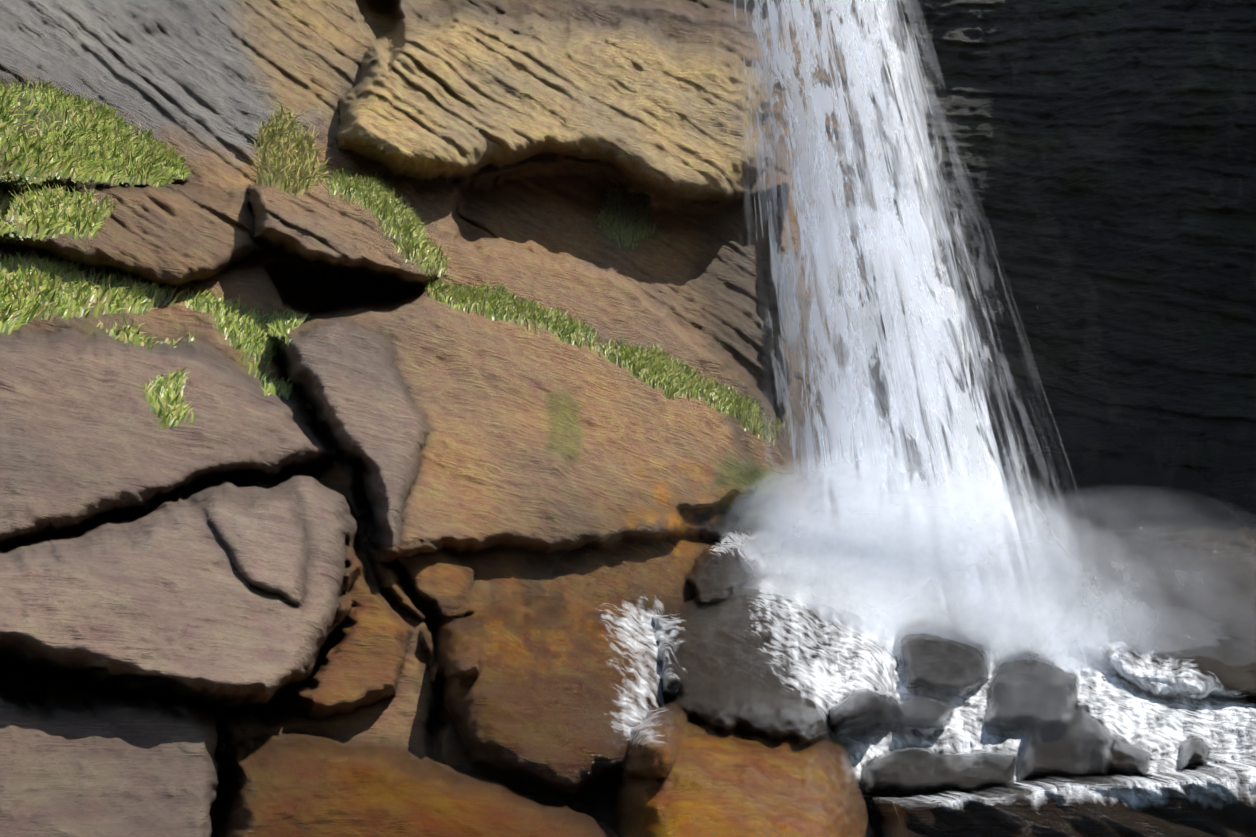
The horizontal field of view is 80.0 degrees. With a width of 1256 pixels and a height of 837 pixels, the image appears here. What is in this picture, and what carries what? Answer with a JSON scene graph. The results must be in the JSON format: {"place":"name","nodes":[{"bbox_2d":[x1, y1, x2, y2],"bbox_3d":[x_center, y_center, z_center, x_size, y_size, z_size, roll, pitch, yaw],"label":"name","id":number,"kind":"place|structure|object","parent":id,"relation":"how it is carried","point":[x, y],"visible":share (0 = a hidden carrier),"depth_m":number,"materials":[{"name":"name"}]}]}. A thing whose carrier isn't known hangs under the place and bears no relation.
{"place":"outdoors","nodes":[
{"label":"outdoors","id":0,"kind":"place"},
{"bbox_2d":[0,0,1255,836],"bbox_3d":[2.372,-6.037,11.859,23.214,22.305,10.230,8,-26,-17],"label":"cliff terrain","id":1,"kind":"structure","parent":0,"point":[408,558],"depth_m":7.98,"materials":[{"name":"brown stone"}]},
{"bbox_2d":[0,76,784,446],"bbox_3d":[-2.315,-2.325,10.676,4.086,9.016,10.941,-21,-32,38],"label":"moss","id":2,"kind":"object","parent":1,"relation":"on","point":[96,142],"depth_m":7.91,"materials":[{"name":"green plant"}]},
{"bbox_2d":[740,516,866,596],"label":"mist","id":3,"kind":"structure","parent":1,"relation":"on","point":[791,556],"depth_m":9.27,"materials":[{"name":"white liquid"}]},
{"bbox_2d":[797,530,998,616],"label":"mist","id":4,"kind":"structure","parent":1,"relation":"on","point":[921,591],"depth_m":9.10,"materials":[{"name":"white liquid"}]},
{"bbox_2d":[725,0,1073,669],"bbox_3d":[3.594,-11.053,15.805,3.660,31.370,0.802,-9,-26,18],"label":"waterfall","id":5,"kind":"structure","parent":1,"relation":"on","point":[826,103],"depth_m":11.35,"materials":[{"name":"liquid"}]},
{"bbox_2d":[722,0,1125,666],"bbox_3d":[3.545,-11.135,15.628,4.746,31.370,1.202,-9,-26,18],"label":"waterfall spray","id":6,"kind":"object","parent":1,"relation":"on","point":[900,288],"visible":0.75,"depth_m":10.68,"materials":[{"name":"liquid"}]},
{"bbox_2d":[735,484,1168,678],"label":"mist","id":7,"kind":"structure","parent":1,"relation":"on","point":[989,605],"depth_m":8.49,"materials":[{"name":"white liquid"}]},
{"bbox_2d":[911,561,1144,663],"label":"mist","id":8,"kind":"structure","parent":1,"relation":"on","point":[1026,618],"depth_m":8.81,"materials":[{"name":"white liquid"}]},
{"bbox_2d":[727,554,838,608],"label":"mist","id":9,"kind":"structure","parent":0,"point":[795,568],"depth_m":8.17,"materials":[{"name":"white liquid"}]},
{"bbox_2d":[761,573,994,665],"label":"mist","id":10,"kind":"structure","parent":0,"point":[843,623],"depth_m":8.22,"materials":[{"name":"white liquid"}]},
{"bbox_2d":[719,444,1095,636],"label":"mist","id":11,"kind":"structure","parent":0,"point":[793,504],"depth_m":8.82,"materials":[{"name":"white liquid"}]},
{"bbox_2d":[884,607,1052,664],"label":"mist","id":12,"kind":"structure","parent":0,"point":[996,639],"depth_m":8.62,"materials":[{"name":"white liquid"}]},
{"bbox_2d":[822,652,1255,777],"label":"mist","id":13,"kind":"structure","parent":0,"point":[1018,718],"depth_m":5.72,"materials":[{"name":"white liquid"}]},
{"bbox_2d":[909,582,1188,674],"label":"mist","id":14,"kind":"structure","parent":0,"point":[1059,635],"depth_m":8.63,"materials":[{"name":"white liquid"}]},
{"bbox_2d":[988,585,1231,674],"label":"mist","id":15,"kind":"structure","parent":0,"point":[1075,657],"depth_m":8.84,"materials":[{"name":"white liquid"}]},
{"bbox_2d":[966,485,1255,676],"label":"mist","id":16,"kind":"structure","parent":0,"point":[1164,618],"depth_m":8.84,"materials":[{"name":"grey liquid"}]}
]}

